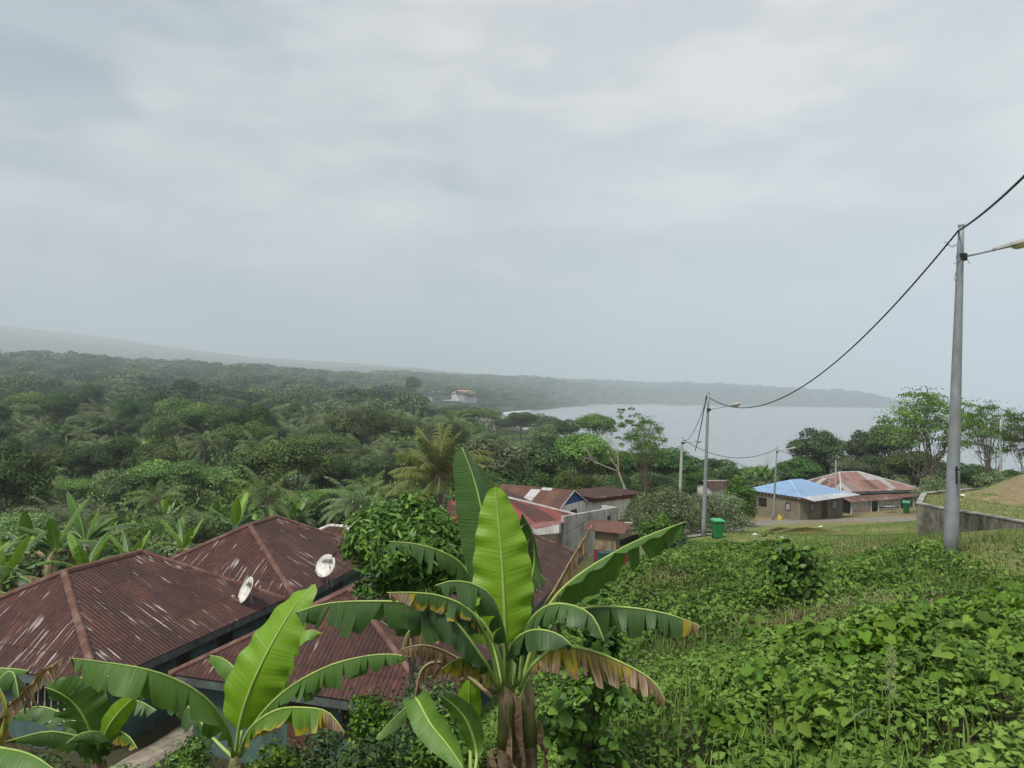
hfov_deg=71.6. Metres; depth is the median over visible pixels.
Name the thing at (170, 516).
oil palm
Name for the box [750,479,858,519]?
blue roof house
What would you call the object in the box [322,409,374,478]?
broadleaf tree
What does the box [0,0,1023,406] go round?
sky
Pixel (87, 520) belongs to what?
oil palm
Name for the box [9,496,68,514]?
broadleaf tree
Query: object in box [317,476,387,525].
oil palm
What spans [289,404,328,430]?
oil palm
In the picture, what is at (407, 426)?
broadleaf tree
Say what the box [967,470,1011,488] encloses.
shrub
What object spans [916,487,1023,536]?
retaining wall
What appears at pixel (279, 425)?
broadleaf tree
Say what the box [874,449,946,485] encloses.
broadleaf tree
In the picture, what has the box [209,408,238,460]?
broadleaf tree
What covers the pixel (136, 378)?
forest
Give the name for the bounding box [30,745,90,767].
shrub
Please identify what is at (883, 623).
broad leaf clump
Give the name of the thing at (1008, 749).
creeper cover
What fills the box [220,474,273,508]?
broadleaf tree
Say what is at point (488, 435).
broadleaf tree
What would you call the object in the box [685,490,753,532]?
shrub
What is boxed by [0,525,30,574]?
banana plant
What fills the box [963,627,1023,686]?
broad leaf clump
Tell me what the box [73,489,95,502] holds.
banana plant
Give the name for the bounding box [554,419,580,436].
broadleaf tree
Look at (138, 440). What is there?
oil palm
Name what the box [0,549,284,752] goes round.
house
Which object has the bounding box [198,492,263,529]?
banana plant
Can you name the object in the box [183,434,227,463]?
broadleaf tree
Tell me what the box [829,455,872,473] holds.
broadleaf tree
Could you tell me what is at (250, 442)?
oil palm
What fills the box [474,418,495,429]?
building
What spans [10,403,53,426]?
spreading tree
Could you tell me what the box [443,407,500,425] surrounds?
spreading tree
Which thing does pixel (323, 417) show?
oil palm
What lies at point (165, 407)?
broadleaf tree
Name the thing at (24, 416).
oil palm
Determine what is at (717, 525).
wheelie bin
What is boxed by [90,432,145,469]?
broadleaf tree
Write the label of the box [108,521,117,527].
banana plant
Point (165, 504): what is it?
banana plant
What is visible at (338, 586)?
window frame
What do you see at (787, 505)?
window frame
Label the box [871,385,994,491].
spreading tree
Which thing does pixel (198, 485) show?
broadleaf tree
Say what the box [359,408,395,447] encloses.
broadleaf tree
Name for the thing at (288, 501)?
broadleaf tree
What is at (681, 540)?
shrub
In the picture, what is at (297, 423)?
oil palm
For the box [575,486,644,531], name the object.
flat shed
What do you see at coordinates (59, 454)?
broadleaf tree
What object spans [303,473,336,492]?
broadleaf tree
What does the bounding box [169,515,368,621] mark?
house
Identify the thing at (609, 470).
broadleaf tree
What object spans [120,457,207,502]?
broadleaf tree
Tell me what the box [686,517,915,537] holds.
road
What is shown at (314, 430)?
broadleaf tree
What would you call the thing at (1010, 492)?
terrace
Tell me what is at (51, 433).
broadleaf tree
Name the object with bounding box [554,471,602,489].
broadleaf tree
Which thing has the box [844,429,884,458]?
broadleaf tree
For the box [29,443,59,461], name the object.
broadleaf tree
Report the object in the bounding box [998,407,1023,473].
spreading tree
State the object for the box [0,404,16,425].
broadleaf tree
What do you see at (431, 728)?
banana plant
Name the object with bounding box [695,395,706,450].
cable
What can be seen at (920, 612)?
broad leaf clump
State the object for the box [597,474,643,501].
broadleaf tree
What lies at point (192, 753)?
shrub
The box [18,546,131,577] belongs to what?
shrub
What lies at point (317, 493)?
spreading tree
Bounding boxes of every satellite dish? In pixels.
[231,576,252,603]
[315,554,334,587]
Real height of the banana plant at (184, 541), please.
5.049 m
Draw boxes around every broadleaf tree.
[0,390,74,423]
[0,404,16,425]
[0,418,12,441]
[0,439,27,455]
[0,447,58,515]
[2,497,22,512]
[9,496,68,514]
[25,428,62,445]
[27,406,80,423]
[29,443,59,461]
[30,434,69,449]
[35,391,83,425]
[39,445,86,480]
[47,424,79,443]
[63,443,114,494]
[64,412,102,441]
[73,382,105,410]
[80,416,116,439]
[84,512,128,530]
[85,416,116,439]
[89,468,141,516]
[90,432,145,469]
[109,417,141,438]
[114,396,144,420]
[118,439,184,484]
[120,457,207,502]
[126,484,171,514]
[135,406,160,440]
[136,509,184,526]
[136,518,177,532]
[138,391,171,414]
[139,414,187,438]
[141,436,178,450]
[153,395,192,445]
[166,414,214,440]
[175,401,232,457]
[178,464,213,512]
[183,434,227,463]
[189,464,255,513]
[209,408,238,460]
[215,419,278,452]
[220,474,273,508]
[227,436,337,496]
[227,508,258,524]
[229,402,279,428]
[247,465,306,491]
[269,493,316,524]
[270,402,309,416]
[270,420,283,428]
[272,425,304,446]
[276,415,298,425]
[281,401,304,427]
[286,424,341,455]
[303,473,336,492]
[306,491,357,527]
[307,452,364,490]
[321,405,340,417]
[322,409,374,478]
[336,433,368,458]
[350,454,387,479]
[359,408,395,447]
[362,452,403,487]
[374,487,400,504]
[382,406,414,417]
[383,415,421,451]
[391,444,447,487]
[397,486,437,506]
[404,375,421,393]
[410,406,433,416]
[424,421,471,484]
[450,433,532,473]
[453,440,474,458]
[463,422,483,428]
[471,431,497,440]
[483,456,531,481]
[485,470,514,487]
[506,411,537,439]
[510,470,562,488]
[520,436,571,478]
[523,422,559,443]
[552,428,615,475]
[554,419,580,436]
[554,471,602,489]
[570,413,617,438]
[576,464,602,478]
[583,451,655,479]
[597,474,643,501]
[615,446,711,512]
[627,471,686,498]
[668,472,722,496]
[691,458,743,476]
[707,469,754,487]
[741,465,780,486]
[770,464,809,481]
[777,455,825,479]
[786,428,848,478]
[812,458,837,475]
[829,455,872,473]
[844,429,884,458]
[854,454,899,479]
[861,424,920,478]
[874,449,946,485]
[879,464,943,501]
[931,462,996,487]
[960,468,998,487]
[1002,468,1021,476]
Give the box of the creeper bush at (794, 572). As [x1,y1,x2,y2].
[752,532,844,607]
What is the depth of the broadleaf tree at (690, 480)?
83.28 m
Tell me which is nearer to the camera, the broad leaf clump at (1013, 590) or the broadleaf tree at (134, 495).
the broad leaf clump at (1013, 590)
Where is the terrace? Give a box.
[923,474,1023,519]
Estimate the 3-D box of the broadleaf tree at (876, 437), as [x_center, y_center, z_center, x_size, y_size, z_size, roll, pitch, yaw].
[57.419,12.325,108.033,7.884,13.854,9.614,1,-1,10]
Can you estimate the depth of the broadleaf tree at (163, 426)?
159.34 m
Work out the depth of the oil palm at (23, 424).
169.37 m
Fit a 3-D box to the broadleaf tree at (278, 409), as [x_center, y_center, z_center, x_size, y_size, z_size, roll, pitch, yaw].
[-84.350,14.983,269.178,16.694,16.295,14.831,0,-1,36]
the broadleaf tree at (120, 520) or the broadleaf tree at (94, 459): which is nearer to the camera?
the broadleaf tree at (120, 520)
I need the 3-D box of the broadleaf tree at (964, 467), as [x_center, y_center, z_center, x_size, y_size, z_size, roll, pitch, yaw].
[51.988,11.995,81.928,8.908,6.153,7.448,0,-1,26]
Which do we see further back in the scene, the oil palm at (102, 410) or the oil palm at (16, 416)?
the oil palm at (102, 410)
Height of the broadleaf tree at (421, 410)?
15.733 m
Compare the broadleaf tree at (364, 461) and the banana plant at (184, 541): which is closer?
the banana plant at (184, 541)
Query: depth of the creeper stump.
7.34 m
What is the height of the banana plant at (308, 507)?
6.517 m
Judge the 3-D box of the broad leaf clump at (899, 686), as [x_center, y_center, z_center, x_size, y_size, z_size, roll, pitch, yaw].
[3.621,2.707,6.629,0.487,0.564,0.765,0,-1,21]
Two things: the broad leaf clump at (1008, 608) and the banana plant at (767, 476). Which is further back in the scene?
the banana plant at (767, 476)
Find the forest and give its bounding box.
[0,330,913,433]
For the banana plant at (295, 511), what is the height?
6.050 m
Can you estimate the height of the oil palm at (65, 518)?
7.885 m
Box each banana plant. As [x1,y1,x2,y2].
[0,510,69,559]
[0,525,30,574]
[0,530,47,591]
[0,534,26,575]
[0,540,15,594]
[0,658,156,767]
[0,667,52,767]
[1,530,52,587]
[11,497,117,576]
[26,531,109,568]
[35,489,65,500]
[50,492,143,573]
[54,504,96,530]
[69,584,408,767]
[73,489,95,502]
[99,530,150,559]
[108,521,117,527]
[110,487,146,518]
[136,494,173,515]
[146,518,202,553]
[149,499,187,517]
[157,505,180,520]
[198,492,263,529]
[198,500,244,525]
[222,509,243,524]
[244,513,262,523]
[256,505,287,518]
[269,495,325,527]
[269,496,314,524]
[289,475,309,491]
[294,447,702,767]
[345,486,390,524]
[376,679,483,767]
[740,470,757,484]
[744,465,774,486]
[753,469,783,484]
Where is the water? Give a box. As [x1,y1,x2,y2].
[501,405,1023,476]
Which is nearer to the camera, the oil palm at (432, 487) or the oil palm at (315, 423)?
the oil palm at (432, 487)
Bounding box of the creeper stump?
[534,585,649,767]
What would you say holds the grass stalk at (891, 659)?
on the ground at (144, 739)
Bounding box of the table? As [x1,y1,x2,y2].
[883,506,896,512]
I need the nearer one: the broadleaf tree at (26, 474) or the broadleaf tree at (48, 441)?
the broadleaf tree at (26, 474)
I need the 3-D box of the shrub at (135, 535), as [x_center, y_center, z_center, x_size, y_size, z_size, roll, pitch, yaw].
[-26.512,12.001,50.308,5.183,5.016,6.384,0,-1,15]
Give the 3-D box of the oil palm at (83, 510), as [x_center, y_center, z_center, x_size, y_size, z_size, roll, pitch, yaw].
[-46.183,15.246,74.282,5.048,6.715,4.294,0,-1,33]
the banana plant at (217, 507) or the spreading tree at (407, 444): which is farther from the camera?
the spreading tree at (407, 444)
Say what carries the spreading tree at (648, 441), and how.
on the ground at (144, 739)
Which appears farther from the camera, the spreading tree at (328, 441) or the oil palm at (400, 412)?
the oil palm at (400, 412)
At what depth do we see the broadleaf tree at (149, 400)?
228.25 m
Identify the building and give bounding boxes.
[452,390,475,402]
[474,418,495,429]
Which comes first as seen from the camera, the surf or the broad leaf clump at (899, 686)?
the broad leaf clump at (899, 686)
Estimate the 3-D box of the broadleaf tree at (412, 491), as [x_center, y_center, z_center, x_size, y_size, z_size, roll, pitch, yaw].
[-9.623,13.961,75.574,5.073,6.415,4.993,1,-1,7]
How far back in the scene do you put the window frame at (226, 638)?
27.06 m
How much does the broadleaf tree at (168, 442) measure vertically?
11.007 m
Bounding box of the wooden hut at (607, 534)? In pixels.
[581,519,632,562]
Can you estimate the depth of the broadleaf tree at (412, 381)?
797.12 m
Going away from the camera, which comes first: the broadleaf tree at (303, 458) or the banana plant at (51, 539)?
the banana plant at (51, 539)
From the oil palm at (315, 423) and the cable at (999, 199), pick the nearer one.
the cable at (999, 199)
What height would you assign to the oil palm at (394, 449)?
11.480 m
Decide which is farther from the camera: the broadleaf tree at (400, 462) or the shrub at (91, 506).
the broadleaf tree at (400, 462)
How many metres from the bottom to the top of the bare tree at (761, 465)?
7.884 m
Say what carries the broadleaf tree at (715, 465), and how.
on the ground at (144, 739)
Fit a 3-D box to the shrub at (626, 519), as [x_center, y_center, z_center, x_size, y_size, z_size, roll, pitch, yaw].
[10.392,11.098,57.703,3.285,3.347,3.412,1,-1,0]
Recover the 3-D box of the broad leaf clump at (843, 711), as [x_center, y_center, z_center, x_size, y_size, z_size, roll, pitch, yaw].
[2.860,2.902,6.230,0.626,0.544,0.558,1,-1,-27]
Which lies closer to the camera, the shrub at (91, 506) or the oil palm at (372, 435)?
the shrub at (91, 506)
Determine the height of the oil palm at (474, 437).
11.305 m
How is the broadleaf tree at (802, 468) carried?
on the ground at (144, 739)
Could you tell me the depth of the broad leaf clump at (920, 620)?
8.26 m
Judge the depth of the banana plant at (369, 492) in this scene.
57.30 m
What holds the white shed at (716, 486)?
on the ground at (144, 739)
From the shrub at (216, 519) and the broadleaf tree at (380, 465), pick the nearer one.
the shrub at (216, 519)
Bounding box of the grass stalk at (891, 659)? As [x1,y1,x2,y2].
[848,645,897,757]
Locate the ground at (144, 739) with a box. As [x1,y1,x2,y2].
[0,325,1023,767]
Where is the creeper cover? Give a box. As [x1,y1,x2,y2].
[417,535,1023,767]
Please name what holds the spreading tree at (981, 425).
on the ground at (144, 739)
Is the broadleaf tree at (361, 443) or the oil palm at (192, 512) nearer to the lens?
the oil palm at (192, 512)
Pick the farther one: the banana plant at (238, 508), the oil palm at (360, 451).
the oil palm at (360, 451)
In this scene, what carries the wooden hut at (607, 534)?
on the ground at (144, 739)
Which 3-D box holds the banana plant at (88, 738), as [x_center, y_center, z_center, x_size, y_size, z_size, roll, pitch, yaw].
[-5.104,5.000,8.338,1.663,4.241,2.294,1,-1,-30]
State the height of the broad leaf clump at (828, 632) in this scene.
0.610 m
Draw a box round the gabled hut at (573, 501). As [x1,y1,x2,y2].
[500,484,587,534]
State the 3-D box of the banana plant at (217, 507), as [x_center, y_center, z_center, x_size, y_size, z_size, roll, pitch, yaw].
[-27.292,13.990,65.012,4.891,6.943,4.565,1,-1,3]
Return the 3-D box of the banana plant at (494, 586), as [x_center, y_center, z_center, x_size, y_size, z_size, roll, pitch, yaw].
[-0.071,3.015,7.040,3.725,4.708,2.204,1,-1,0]
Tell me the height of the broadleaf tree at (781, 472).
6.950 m
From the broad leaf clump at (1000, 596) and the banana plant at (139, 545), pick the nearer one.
the broad leaf clump at (1000, 596)
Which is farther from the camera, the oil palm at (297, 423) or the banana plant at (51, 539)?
the oil palm at (297, 423)
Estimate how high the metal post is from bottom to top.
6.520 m
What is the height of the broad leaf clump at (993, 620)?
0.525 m
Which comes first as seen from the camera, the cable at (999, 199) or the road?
the cable at (999, 199)
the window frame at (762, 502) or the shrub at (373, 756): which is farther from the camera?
the window frame at (762, 502)
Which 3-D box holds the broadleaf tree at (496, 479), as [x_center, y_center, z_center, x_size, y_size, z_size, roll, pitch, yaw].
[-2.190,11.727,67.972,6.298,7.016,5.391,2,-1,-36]
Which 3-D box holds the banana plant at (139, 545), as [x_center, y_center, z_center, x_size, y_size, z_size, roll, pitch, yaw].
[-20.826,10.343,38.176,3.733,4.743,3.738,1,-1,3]
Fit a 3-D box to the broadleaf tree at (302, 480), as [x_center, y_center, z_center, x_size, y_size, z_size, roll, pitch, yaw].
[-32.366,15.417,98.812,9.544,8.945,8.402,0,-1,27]
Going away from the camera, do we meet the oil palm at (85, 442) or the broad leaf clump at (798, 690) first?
the broad leaf clump at (798, 690)
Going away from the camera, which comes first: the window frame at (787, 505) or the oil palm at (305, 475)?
the window frame at (787, 505)
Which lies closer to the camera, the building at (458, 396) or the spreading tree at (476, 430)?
the spreading tree at (476, 430)
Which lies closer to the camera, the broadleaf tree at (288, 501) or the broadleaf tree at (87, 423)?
the broadleaf tree at (288, 501)
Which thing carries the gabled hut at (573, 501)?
on the ground at (144, 739)
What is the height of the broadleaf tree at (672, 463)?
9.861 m
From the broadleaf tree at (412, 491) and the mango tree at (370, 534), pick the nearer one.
the mango tree at (370, 534)
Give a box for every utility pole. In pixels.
[442,479,444,511]
[999,419,1001,472]
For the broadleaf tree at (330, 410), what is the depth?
288.39 m
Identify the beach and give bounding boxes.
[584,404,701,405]
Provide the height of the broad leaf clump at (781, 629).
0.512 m
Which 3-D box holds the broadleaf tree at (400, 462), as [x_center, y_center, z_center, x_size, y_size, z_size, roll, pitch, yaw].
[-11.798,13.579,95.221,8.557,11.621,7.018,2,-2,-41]
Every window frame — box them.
[23,682,66,724]
[176,651,190,666]
[217,630,232,647]
[334,581,342,591]
[341,709,370,740]
[759,497,766,506]
[785,503,789,510]
[810,503,813,510]
[832,500,837,508]
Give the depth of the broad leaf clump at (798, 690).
7.07 m
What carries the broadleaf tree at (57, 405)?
on the ground at (144, 739)
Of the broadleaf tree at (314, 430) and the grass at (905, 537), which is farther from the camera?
the broadleaf tree at (314, 430)
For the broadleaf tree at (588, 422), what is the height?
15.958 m
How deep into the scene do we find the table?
82.63 m
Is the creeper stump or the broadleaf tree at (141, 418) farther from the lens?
the broadleaf tree at (141, 418)
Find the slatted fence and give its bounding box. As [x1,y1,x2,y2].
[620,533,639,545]
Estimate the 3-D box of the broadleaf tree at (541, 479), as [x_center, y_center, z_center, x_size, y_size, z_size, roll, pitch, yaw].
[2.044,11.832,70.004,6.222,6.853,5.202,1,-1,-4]
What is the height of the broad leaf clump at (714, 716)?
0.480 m
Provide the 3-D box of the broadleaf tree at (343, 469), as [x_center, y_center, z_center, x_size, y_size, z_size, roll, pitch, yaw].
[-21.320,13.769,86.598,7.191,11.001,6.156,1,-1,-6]
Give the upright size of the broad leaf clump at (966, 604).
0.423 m
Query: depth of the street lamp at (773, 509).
76.72 m
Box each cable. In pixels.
[553,488,629,540]
[686,441,775,457]
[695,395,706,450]
[709,231,957,407]
[957,175,1023,231]
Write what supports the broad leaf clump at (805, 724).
on the ground at (144, 739)
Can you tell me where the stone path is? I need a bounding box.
[112,725,192,767]
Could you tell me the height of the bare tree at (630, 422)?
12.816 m
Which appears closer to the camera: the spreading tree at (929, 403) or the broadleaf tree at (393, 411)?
the spreading tree at (929, 403)
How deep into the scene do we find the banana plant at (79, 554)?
34.45 m
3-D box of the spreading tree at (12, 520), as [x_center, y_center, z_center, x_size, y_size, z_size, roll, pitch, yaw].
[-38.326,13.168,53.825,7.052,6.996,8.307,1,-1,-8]
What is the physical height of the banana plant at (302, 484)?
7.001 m
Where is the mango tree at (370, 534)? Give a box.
[329,483,466,734]
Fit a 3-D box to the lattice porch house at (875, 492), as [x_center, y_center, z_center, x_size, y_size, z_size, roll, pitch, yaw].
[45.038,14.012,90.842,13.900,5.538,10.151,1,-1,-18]
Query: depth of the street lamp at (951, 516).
19.15 m
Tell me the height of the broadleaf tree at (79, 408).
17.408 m
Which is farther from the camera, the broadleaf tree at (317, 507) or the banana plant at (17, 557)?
the broadleaf tree at (317, 507)
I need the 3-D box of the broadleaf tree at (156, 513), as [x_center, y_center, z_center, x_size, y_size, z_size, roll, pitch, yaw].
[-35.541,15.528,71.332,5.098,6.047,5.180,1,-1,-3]
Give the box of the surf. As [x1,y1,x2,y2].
[503,410,530,415]
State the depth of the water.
626.11 m
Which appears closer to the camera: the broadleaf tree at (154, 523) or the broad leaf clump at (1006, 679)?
the broad leaf clump at (1006, 679)
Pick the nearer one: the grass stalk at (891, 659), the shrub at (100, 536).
the grass stalk at (891, 659)
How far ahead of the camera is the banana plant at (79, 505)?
66.28 m
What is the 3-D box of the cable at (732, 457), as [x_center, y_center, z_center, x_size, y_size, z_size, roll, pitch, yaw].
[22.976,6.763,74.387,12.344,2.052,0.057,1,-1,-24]
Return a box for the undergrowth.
[0,405,974,767]
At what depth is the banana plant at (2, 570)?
29.76 m
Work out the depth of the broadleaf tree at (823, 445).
106.20 m
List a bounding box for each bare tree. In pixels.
[580,404,664,488]
[743,453,782,486]
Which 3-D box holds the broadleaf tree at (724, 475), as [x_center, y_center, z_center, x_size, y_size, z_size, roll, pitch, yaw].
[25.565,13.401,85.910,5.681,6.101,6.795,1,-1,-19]
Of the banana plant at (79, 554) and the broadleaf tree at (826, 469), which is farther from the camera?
the broadleaf tree at (826, 469)
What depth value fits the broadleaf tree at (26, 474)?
74.25 m
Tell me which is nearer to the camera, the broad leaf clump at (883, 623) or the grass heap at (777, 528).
the broad leaf clump at (883, 623)
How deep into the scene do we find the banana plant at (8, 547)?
37.15 m
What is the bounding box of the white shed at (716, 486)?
[696,480,733,520]
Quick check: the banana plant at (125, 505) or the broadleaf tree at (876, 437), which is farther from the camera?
the broadleaf tree at (876, 437)
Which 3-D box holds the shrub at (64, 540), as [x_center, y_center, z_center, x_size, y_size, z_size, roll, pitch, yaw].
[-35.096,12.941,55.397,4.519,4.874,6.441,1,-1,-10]
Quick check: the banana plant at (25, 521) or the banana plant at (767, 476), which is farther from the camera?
the banana plant at (767, 476)
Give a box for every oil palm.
[6,414,41,440]
[7,403,23,422]
[7,425,46,449]
[13,411,33,421]
[15,459,67,503]
[18,416,52,434]
[24,496,88,537]
[51,499,92,520]
[54,507,110,536]
[59,513,135,546]
[61,423,99,445]
[72,434,111,471]
[80,398,114,416]
[93,405,134,420]
[119,479,188,516]
[123,432,149,445]
[142,504,212,523]
[164,427,192,443]
[176,425,224,467]
[182,504,227,523]
[228,464,306,525]
[233,429,278,465]
[258,499,318,526]
[276,414,311,430]
[282,466,317,491]
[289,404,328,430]
[307,419,336,434]
[313,410,335,421]
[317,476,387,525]
[335,402,361,414]
[337,433,387,486]
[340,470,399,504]
[341,447,373,476]
[357,437,401,477]
[365,429,381,442]
[370,426,399,448]
[373,434,406,480]
[381,408,415,440]
[399,483,451,499]
[403,409,435,439]
[416,412,444,430]
[430,408,472,427]
[465,430,484,441]
[478,404,505,432]
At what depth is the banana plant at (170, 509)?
71.47 m
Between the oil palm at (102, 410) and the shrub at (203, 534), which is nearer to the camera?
the shrub at (203, 534)
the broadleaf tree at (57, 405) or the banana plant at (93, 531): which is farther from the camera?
the broadleaf tree at (57, 405)
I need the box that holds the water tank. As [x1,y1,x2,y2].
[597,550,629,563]
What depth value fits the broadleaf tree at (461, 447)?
94.92 m
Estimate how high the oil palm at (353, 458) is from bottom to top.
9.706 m
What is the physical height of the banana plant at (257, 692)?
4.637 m
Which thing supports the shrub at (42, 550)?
on the ground at (144, 739)
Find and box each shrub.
[2,526,56,559]
[2,549,52,591]
[2,551,32,591]
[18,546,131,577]
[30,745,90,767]
[43,517,70,542]
[68,497,117,521]
[83,528,126,550]
[102,521,158,553]
[144,528,194,557]
[145,522,179,548]
[149,730,219,767]
[176,513,229,544]
[204,509,241,531]
[223,728,310,767]
[259,725,351,767]
[318,724,403,767]
[331,686,413,767]
[384,662,458,767]
[396,699,496,767]
[621,502,652,534]
[627,482,706,534]
[636,511,683,537]
[652,525,692,548]
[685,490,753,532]
[687,511,725,532]
[722,472,762,526]
[910,471,968,506]
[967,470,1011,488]
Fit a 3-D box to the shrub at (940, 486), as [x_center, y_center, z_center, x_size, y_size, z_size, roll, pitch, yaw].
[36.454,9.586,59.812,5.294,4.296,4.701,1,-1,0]
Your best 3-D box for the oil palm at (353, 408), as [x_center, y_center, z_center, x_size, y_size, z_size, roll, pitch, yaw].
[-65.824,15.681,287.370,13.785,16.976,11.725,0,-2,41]
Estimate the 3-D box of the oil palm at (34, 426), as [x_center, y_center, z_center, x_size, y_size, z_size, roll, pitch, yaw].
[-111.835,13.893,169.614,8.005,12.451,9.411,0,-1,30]
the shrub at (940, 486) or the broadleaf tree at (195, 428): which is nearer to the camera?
the shrub at (940, 486)
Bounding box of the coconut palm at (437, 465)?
[385,423,502,513]
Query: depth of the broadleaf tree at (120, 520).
71.17 m
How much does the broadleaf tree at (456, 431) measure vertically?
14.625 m
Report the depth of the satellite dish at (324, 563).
32.44 m
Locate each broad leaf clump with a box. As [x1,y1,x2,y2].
[689,690,750,741]
[720,641,786,695]
[739,608,790,655]
[761,663,841,712]
[764,692,853,756]
[775,619,812,647]
[783,606,858,664]
[797,687,880,742]
[825,622,905,670]
[858,600,952,646]
[867,606,919,650]
[874,643,934,709]
[883,619,992,683]
[889,584,954,620]
[910,589,938,604]
[928,611,1010,664]
[929,641,1023,700]
[932,593,981,640]
[941,585,1019,610]
[949,601,976,613]
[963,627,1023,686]
[964,596,1023,635]
[970,575,1023,601]
[989,583,1023,616]
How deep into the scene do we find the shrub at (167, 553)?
45.77 m
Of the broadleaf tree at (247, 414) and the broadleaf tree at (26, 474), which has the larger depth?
the broadleaf tree at (247, 414)
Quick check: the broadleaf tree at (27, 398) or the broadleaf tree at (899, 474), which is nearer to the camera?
the broadleaf tree at (899, 474)
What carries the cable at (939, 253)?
attached to the street lamp at (951, 516)
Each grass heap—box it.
[754,526,806,532]
[772,526,843,533]
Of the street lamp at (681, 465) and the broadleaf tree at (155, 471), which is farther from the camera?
the broadleaf tree at (155, 471)
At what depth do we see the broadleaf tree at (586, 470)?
127.81 m
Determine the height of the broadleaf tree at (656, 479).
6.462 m
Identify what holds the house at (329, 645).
on the ground at (144, 739)
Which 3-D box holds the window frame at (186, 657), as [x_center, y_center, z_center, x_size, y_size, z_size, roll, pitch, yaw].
[-11.556,9.887,24.977,0.068,0.760,0.660,0,-1,16]
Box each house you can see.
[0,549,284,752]
[168,533,582,766]
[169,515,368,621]
[318,524,350,536]
[446,496,575,543]
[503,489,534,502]
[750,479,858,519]
[807,471,922,513]
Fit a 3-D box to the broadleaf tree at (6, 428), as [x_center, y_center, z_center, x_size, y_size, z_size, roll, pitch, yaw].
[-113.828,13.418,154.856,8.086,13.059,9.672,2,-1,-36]
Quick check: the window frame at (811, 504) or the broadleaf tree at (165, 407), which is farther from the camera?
the broadleaf tree at (165, 407)
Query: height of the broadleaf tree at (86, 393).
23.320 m
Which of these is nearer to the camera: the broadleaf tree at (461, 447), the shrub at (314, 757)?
the shrub at (314, 757)
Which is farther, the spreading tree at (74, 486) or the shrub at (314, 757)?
the spreading tree at (74, 486)
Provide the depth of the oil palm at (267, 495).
54.14 m
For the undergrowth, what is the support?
on the ground at (144, 739)
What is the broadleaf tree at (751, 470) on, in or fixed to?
on the ground at (144, 739)
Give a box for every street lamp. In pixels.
[678,437,701,519]
[701,392,741,536]
[772,447,795,519]
[943,224,1023,557]
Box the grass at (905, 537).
[399,473,1023,767]
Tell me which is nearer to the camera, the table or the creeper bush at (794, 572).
the creeper bush at (794, 572)
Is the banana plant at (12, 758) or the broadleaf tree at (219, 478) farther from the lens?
the broadleaf tree at (219, 478)
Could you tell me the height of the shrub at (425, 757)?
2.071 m
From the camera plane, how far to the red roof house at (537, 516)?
46.82 m
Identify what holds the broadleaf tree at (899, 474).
on the ground at (144, 739)
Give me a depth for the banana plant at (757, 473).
89.63 m
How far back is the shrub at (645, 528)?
43.54 m
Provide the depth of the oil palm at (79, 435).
169.87 m
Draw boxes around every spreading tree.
[0,509,61,540]
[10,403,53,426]
[24,446,66,492]
[49,477,99,494]
[276,429,360,455]
[294,487,356,500]
[390,440,434,449]
[428,425,484,435]
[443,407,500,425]
[622,413,668,497]
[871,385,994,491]
[961,398,1022,474]
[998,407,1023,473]
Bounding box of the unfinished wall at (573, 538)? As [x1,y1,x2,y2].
[561,505,617,559]
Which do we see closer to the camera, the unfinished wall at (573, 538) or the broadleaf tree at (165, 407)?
the unfinished wall at (573, 538)
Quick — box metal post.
[835,460,836,488]
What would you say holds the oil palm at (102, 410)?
on the ground at (144, 739)
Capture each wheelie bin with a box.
[710,518,724,537]
[902,500,909,512]
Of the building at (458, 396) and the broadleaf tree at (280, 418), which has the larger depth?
the building at (458, 396)
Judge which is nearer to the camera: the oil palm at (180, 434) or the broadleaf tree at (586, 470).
the broadleaf tree at (586, 470)
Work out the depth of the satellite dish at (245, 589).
28.50 m
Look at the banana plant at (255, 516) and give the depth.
61.54 m
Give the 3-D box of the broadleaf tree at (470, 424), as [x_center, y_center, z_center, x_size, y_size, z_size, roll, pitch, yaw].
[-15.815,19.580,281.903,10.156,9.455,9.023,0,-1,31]
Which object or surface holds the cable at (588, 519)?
attached to the unfinished wall at (573, 538)
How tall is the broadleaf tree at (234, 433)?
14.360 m
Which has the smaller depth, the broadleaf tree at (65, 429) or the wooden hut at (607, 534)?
the wooden hut at (607, 534)
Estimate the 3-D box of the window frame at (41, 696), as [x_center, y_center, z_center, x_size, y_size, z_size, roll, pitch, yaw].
[-14.504,9.888,22.069,1.660,1.160,0.068,0,-1,16]
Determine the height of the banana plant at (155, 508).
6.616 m
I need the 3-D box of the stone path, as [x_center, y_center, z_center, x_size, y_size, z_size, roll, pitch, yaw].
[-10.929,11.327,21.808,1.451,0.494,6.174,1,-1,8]
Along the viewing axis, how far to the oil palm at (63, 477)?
85.45 m
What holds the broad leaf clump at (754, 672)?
on the ground at (144, 739)
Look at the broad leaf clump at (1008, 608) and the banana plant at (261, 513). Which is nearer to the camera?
the broad leaf clump at (1008, 608)
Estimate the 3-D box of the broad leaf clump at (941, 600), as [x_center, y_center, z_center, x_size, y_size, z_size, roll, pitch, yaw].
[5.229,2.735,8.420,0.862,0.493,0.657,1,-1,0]
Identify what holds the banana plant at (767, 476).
on the ground at (144, 739)
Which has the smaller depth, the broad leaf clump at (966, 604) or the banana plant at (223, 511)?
the broad leaf clump at (966, 604)
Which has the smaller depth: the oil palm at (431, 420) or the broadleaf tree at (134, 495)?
the broadleaf tree at (134, 495)

